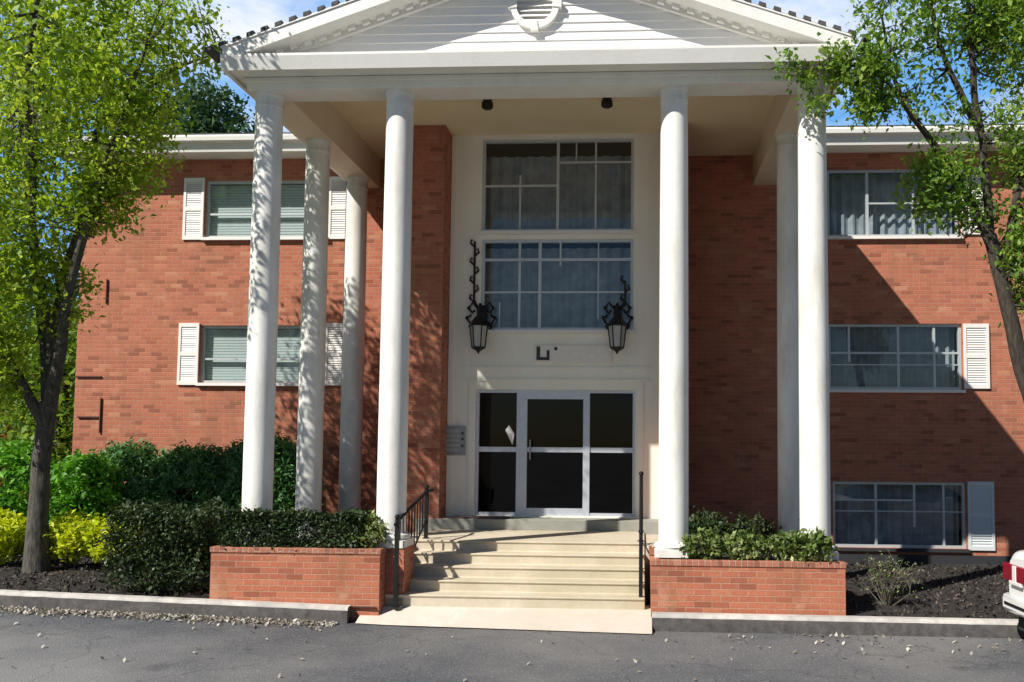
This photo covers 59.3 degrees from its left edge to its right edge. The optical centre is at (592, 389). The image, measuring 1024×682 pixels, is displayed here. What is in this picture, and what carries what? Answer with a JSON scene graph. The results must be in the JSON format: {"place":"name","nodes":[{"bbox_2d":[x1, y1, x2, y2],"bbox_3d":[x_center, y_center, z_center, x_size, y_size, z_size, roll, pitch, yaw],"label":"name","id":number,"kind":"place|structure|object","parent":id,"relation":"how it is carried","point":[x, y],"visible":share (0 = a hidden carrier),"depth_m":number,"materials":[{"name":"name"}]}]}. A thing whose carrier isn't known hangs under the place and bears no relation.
{"place":"outdoors","nodes":[
{"label":"outdoors","id":0,"kind":"place"},
{"bbox_2d":[0,539,375,607],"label":"mulch bed","id":1,"kind":"object","parent":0,"point":[53,587],"visible":0.13,"depth_m":11.57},
{"bbox_2d":[0,507,26,564],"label":"lime shrub","id":2,"kind":"object","parent":1,"relation":"on","point":[12,532],"visible":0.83,"depth_m":12.70,"materials":[{"name":"yellow plant"}]},
{"bbox_2d":[0,438,66,551],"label":"laurel bush","id":3,"kind":"object","parent":1,"relation":"on","point":[11,454],"visible":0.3,"depth_m":13.68,"materials":[{"name":"green plant"}]},
{"bbox_2d":[42,506,99,568],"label":"lime shrub","id":4,"kind":"object","parent":1,"relation":"on","point":[64,530],"visible":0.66,"depth_m":12.50,"materials":[{"name":"yellow plant"}]},
{"bbox_2d":[49,448,131,557],"bbox_3d":[-7.761,1.789,13.639,1.361,1.781,1.180,0,-4,3],"label":"laurel bush","id":5,"kind":"object","parent":1,"relation":"on","point":[75,471],"visible":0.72,"depth_m":13.46,"materials":[{"name":"green plant"}]},
{"bbox_2d":[77,507,145,569],"bbox_3d":[-6.736,2.128,12.636,1.003,0.904,0.897,0,-4,3],"label":"lime shrub","id":6,"kind":"object","parent":1,"relation":"on","point":[97,552],"visible":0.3,"depth_m":12.43,"materials":[{"name":"yellow plant"}]},
{"bbox_2d":[0,0,231,573],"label":"shade tree","id":7,"kind":"object","parent":1,"relation":"on","point":[80,206],"visible":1,"depth_m":11.96,"materials":[{"name":"green plant"}]},
{"bbox_2d":[70,435,194,541],"bbox_3d":[-7.450,1.731,14.341,2.213,2.018,1.379,0,-4,3],"label":"yew bush","id":8,"kind":"object","parent":1,"relation":"on","point":[131,459],"visible":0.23,"depth_m":14.04,"materials":[{"name":"green plant"}]},
{"bbox_2d":[91,496,237,594],"bbox_3d":[-5.362,1.943,11.286,1.525,1.260,1.002,0,-4,3],"label":"boxwood bush","id":9,"kind":"object","parent":1,"relation":"on","point":[164,517],"visible":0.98,"depth_m":11.02,"materials":[{"name":"green plant"}]},
{"bbox_2d":[127,439,241,556],"bbox_3d":[-6.294,1.759,14.242,2.256,1.976,1.333,0,-4,3],"label":"yew bush","id":10,"kind":"object","parent":1,"relation":"on","point":[193,471],"visible":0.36,"depth_m":13.91,"materials":[{"name":"green plant"}]},
{"bbox_2d":[207,431,326,539],"bbox_3d":[-5.178,1.647,14.213,1.994,2.208,1.332,0,-4,3],"label":"yew bush","id":11,"kind":"object","parent":1,"relation":"on","point":[284,474],"visible":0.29,"depth_m":13.86,"materials":[{"name":"green plant"}]},
{"bbox_2d":[356,605,651,633],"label":"pavement","id":12,"kind":"structure","parent":0,"point":[609,620],"depth_m":10.59,"materials":[{"name":"concrete"}]},
{"bbox_2d":[0,609,1023,681],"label":"asphalt","id":13,"kind":"structure","parent":0,"point":[156,650],"depth_m":9.05,"materials":[{"name":"grey asphalt"}]},
{"bbox_2d":[0,589,350,623],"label":"kerb","id":14,"kind":"structure","parent":13,"relation":"on","point":[339,613],"depth_m":10.76,"materials":[{"name":"concrete"}]},
{"bbox_2d":[209,538,386,620],"bbox_3d":[-3.564,2.397,11.500,2.114,0.870,1.412,0,-4,3],"label":"brick planter","id":15,"kind":"object","parent":13,"relation":"on","point":[344,576],"visible":0.6,"depth_m":10.81,"materials":[{"name":"red brick"}]},
{"bbox_2d":[215,504,367,553],"bbox_3d":[-3.683,1.740,10.995,1.884,0.683,0.398,0,-4,3],"label":"boxwood hedge","id":16,"kind":"object","parent":15,"relation":"on","point":[339,521],"visible":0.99,"depth_m":10.92,"materials":[{"name":"green plant"}]},
{"bbox_2d":[345,509,391,548],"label":"flowering shrub","id":17,"kind":"object","parent":15,"relation":"on","point":[373,533],"visible":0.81,"depth_m":10.91,"materials":[{"name":"green plant"}]},
{"bbox_2d":[0,605,1023,681],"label":"fallen leaves","id":18,"kind":"object","parent":13,"relation":"on","point":[123,614],"visible":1,"depth_m":10.53,"materials":[{"name":"beige plant"}]},
{"bbox_2d":[385,516,657,609],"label":"entrance steps","id":19,"kind":"structure","parent":13,"relation":"on","point":[551,562],"depth_m":11.71,"materials":[{"name":"concrete"}]},
{"bbox_2d":[391,484,433,607],"bbox_3d":[-2.331,1.982,11.755,0.100,1.420,1.921,0,-4,3],"label":"handrail","id":20,"kind":"object","parent":19,"relation":"on","point":[399,518],"visible":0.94,"depth_m":11.45,"materials":[{"name":"black metal"}]},
{"bbox_2d":[452,515,509,518],"bbox_3d":[-1.732,1.991,13.975,0.850,0.017,0.330,0,-4,3],"label":"door mat","id":21,"kind":"object","parent":19,"relation":"on","point":[487,517],"depth_m":13.83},
{"bbox_2d":[637,471,644,596],"bbox_3d":[0.641,1.896,11.702,0.100,1.630,1.711,0,-4,3],"label":"handrail","id":22,"kind":"object","parent":19,"relation":"on","point":[641,530],"visible":0.94,"depth_m":10.92,"materials":[{"name":"black metal"}]},
{"bbox_2d":[649,547,846,616],"bbox_3d":[1.867,2.474,11.195,2.294,0.820,1.412,0,-4,3],"label":"brick planter","id":23,"kind":"object","parent":13,"relation":"on","point":[726,584],"visible":0.71,"depth_m":10.51,"materials":[{"name":"red brick"}]},
{"bbox_2d":[678,525,727,559],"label":"planter plant","id":24,"kind":"object","parent":23,"relation":"on","point":[713,546],"visible":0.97,"depth_m":10.75,"materials":[{"name":"green plant"}]},
{"bbox_2d":[688,506,739,549],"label":"shade shrub","id":25,"kind":"object","parent":23,"relation":"on","point":[704,520],"visible":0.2,"depth_m":12.62,"materials":[{"name":"green plant"}]},
{"bbox_2d":[722,526,773,560],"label":"planter plant","id":26,"kind":"object","parent":23,"relation":"on","point":[744,548],"visible":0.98,"depth_m":10.70,"materials":[{"name":"green plant"}]},
{"bbox_2d":[723,509,782,546],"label":"shade shrub","id":27,"kind":"object","parent":23,"relation":"on","point":[765,525],"visible":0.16,"depth_m":12.56,"materials":[{"name":"green plant"}]},
{"bbox_2d":[761,518,816,560],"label":"planter plant","id":28,"kind":"object","parent":23,"relation":"on","point":[793,540],"visible":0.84,"depth_m":10.69,"materials":[{"name":"green plant"}]},
{"bbox_2d":[790,527,838,564],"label":"planter plant","id":29,"kind":"object","parent":23,"relation":"in","point":[822,540],"visible":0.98,"depth_m":10.52,"materials":[{"name":"green plant"}]},
{"bbox_2d":[652,612,1023,638],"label":"kerb","id":30,"kind":"structure","parent":13,"relation":"on","point":[828,624],"depth_m":10.23,"materials":[{"name":"concrete"}]},
{"bbox_2d":[1003,550,1023,630],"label":"parked car","id":31,"kind":"object","parent":13,"relation":"on","point":[1013,574],"visible":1,"depth_m":9.60,"materials":[{"name":"white paint"}]},
{"bbox_2d":[0,0,1023,325],"label":"sky","id":32,"kind":"structure","parent":0,"point":[244,16],"materials":[{"name":"blue"}]},
{"bbox_2d":[845,563,1018,618],"bbox_3d":[7.019,2.799,12.468,12.400,0.115,4.965,0,-4,3],"label":"mulch bed","id":33,"kind":"object","parent":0,"point":[950,608],"visible":0.28,"depth_m":12.09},
{"bbox_2d":[0,553,1020,618],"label":"mulch chips","id":34,"kind":"object","parent":33,"relation":"on","point":[66,567],"visible":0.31,"depth_m":11.94,"materials":[{"name":"black wood"}]},
{"bbox_2d":[850,549,926,605],"bbox_3d":[3.708,2.369,11.194,0.845,0.735,0.699,0,-4,3],"label":"bare shrub","id":35,"kind":"object","parent":33,"relation":"on","point":[888,597],"visible":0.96,"depth_m":11.16,"materials":[{"name":"green plant"}]},
{"bbox_2d":[763,0,1023,401],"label":"shade tree","id":36,"kind":"object","parent":33,"relation":"on","point":[979,28],"visible":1,"depth_m":11.28,"materials":[{"name":"green plant"}]},
{"label":"ground","id":37,"kind":"structure","parent":0,"visible":0},
{"bbox_2d":[0,398,71,506],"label":"tree","id":38,"kind":"object","parent":37,"relation":"on","point":[5,436],"depth_m":23.55,"materials":[{"name":"green plant"}]},
{"bbox_2d":[0,297,77,490],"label":"background tree","id":39,"kind":"object","parent":37,"relation":"on","point":[63,439],"visible":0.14,"depth_m":20.23,"materials":[{"name":"green plant"}]},
{"bbox_2d":[0,249,79,484],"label":"background tree","id":40,"kind":"object","parent":37,"relation":"on","point":[55,286],"visible":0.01,"depth_m":32.48,"materials":[{"name":"green plant"}]},
{"bbox_2d":[2,285,78,450],"bbox_3d":[-16.556,0.270,27.208,5.589,7.115,4.649,0,-4,3],"label":"background tree","id":41,"kind":"object","parent":37,"relation":"on","point":[29,318],"visible":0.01,"depth_m":26.80,"materials":[{"name":"green plant"}]},
{"bbox_2d":[130,60,254,133],"bbox_3d":[-13.153,-3.416,29.169,5.341,14.773,4.904,2,-4,-27],"label":"background tree","id":42,"kind":"object","parent":37,"relation":"on","point":[203,118],"visible":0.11,"depth_m":28.96,"materials":[{"name":"green plant"}]},
{"bbox_2d":[47,0,1023,605],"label":"apartment building","id":43,"kind":"structure","parent":37,"relation":"on","point":[815,338],"depth_m":14.52,"materials":[{"name":"red brick"}]},
{"bbox_2d":[75,279,107,432],"bbox_3d":[-8.941,-0.608,15.940,0.516,2.750,0.031,0,-4,3],"label":"wall conduit","id":44,"kind":"object","parent":43,"relation":"attached to","point":[99,416],"depth_m":15.87,"materials":[{"name":"black metal"}]},
{"bbox_2d":[195,326,299,385],"bbox_3d":[-5.830,-0.599,15.829,2.300,1.075,0.222,0,-4,3],"label":"window","id":45,"kind":"structure","parent":43,"relation":"in","point":[284,377],"depth_m":15.94,"materials":[{"name":"glass"}]},
{"bbox_2d":[201,180,328,240],"bbox_3d":[-5.810,-3.204,15.994,2.300,1.095,0.222,0,-4,3],"label":"window","id":46,"kind":"structure","parent":43,"relation":"in","point":[218,215],"depth_m":16.11,"materials":[{"name":"metal"}]},
{"bbox_2d":[446,426,465,454],"bbox_3d":[-2.205,0.817,14.299,0.360,0.460,0.058,0,-4,3],"label":"intercom panel","id":47,"kind":"object","parent":43,"relation":"attached to","point":[455,440],"visible":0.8,"depth_m":14.27,"materials":[{"name":"grey metal"}]},
{"bbox_2d":[465,239,496,353],"bbox_3d":[-1.796,-1.512,14.272,0.524,1.891,0.363,0,-4,3],"label":"wall lantern","id":48,"kind":"object","parent":43,"relation":"attached to","point":[478,326],"depth_m":14.19,"materials":[{"name":"black metal"}]},
{"bbox_2d":[482,99,492,109],"bbox_3d":[-1.531,-4.186,13.070,0.170,0.159,0.170,0,-4,3],"label":"ceiling lamp","id":49,"kind":"object","parent":43,"relation":"attached to","point":[487,104],"visible":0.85,"depth_m":13.01,"materials":[{"name":"black metal"}]},
{"bbox_2d":[505,426,513,444],"bbox_3d":[-1.324,0.729,14.381,0.150,0.320,0.004,0,-4,3],"label":"notice","id":50,"kind":"object","parent":43,"relation":"attached to","point":[509,432],"visible":1,"depth_m":14.38,"materials":[{"name":"paper"}]},
{"bbox_2d":[474,389,634,516],"bbox_3d":[-0.594,1.004,14.279,2.560,2.010,0.164,0,-4,3],"label":"entrance door","id":51,"kind":"structure","parent":43,"relation":"in","point":[572,452],"depth_m":14.32,"materials":[{"name":"glass"}]},
{"bbox_2d":[479,138,634,234],"bbox_3d":[-0.558,-3.302,14.528,2.530,1.585,0.185,0,-4,3],"label":"window","id":52,"kind":"structure","parent":43,"relation":"in","point":[484,231],"depth_m":14.56,"materials":[{"name":"metal"}]},
{"bbox_2d":[481,239,634,332],"bbox_3d":[-0.565,-1.670,14.424,2.520,1.535,0.185,0,-4,3],"label":"window","id":53,"kind":"structure","parent":43,"relation":"in","point":[494,330],"depth_m":14.47,"materials":[{"name":"metal"}]},
{"bbox_2d":[534,345,611,362],"bbox_3d":[-0.306,-0.571,14.298,1.240,0.280,0.031,0,-4,3],"label":"entrance sign","id":54,"kind":"object","parent":43,"relation":"attached to","point":[572,353],"visible":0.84,"depth_m":14.29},
{"bbox_2d":[601,97,612,108],"bbox_3d":[0.216,-4.178,12.973,0.170,0.159,0.170,0,-4,3],"label":"ceiling lamp","id":55,"kind":"object","parent":43,"relation":"attached to","point":[606,103],"visible":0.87,"depth_m":12.92,"materials":[{"name":"black metal"}]},
{"bbox_2d":[601,275,633,353],"bbox_3d":[0.398,-1.203,14.131,0.524,1.291,0.363,0,-4,3],"label":"wall lantern","id":56,"kind":"object","parent":43,"relation":"attached to","point":[617,326],"depth_m":14.05,"materials":[{"name":"black metal"}]},
{"bbox_2d":[827,169,962,239],"bbox_3d":[5.173,-3.182,15.475,2.290,1.235,0.400,0,-4,3],"label":"window","id":57,"kind":"structure","parent":43,"relation":"in","point":[859,207],"depth_m":15.65,"materials":[{"name":"metal"}]},
{"bbox_2d":[829,324,965,392],"bbox_3d":[5.153,-0.528,15.306,2.290,1.175,0.400,0,-4,3],"label":"window","id":58,"kind":"structure","parent":43,"relation":"in","point":[863,358],"depth_m":15.45,"materials":[{"name":"glass"}]},
{"bbox_2d":[833,481,969,552],"bbox_3d":[5.167,2.137,15.135,2.260,1.155,0.400,0,-4,3],"label":"window","id":59,"kind":"structure","parent":43,"relation":"in","point":[894,516],"depth_m":15.28,"materials":[{"name":"glass"}]}
]}

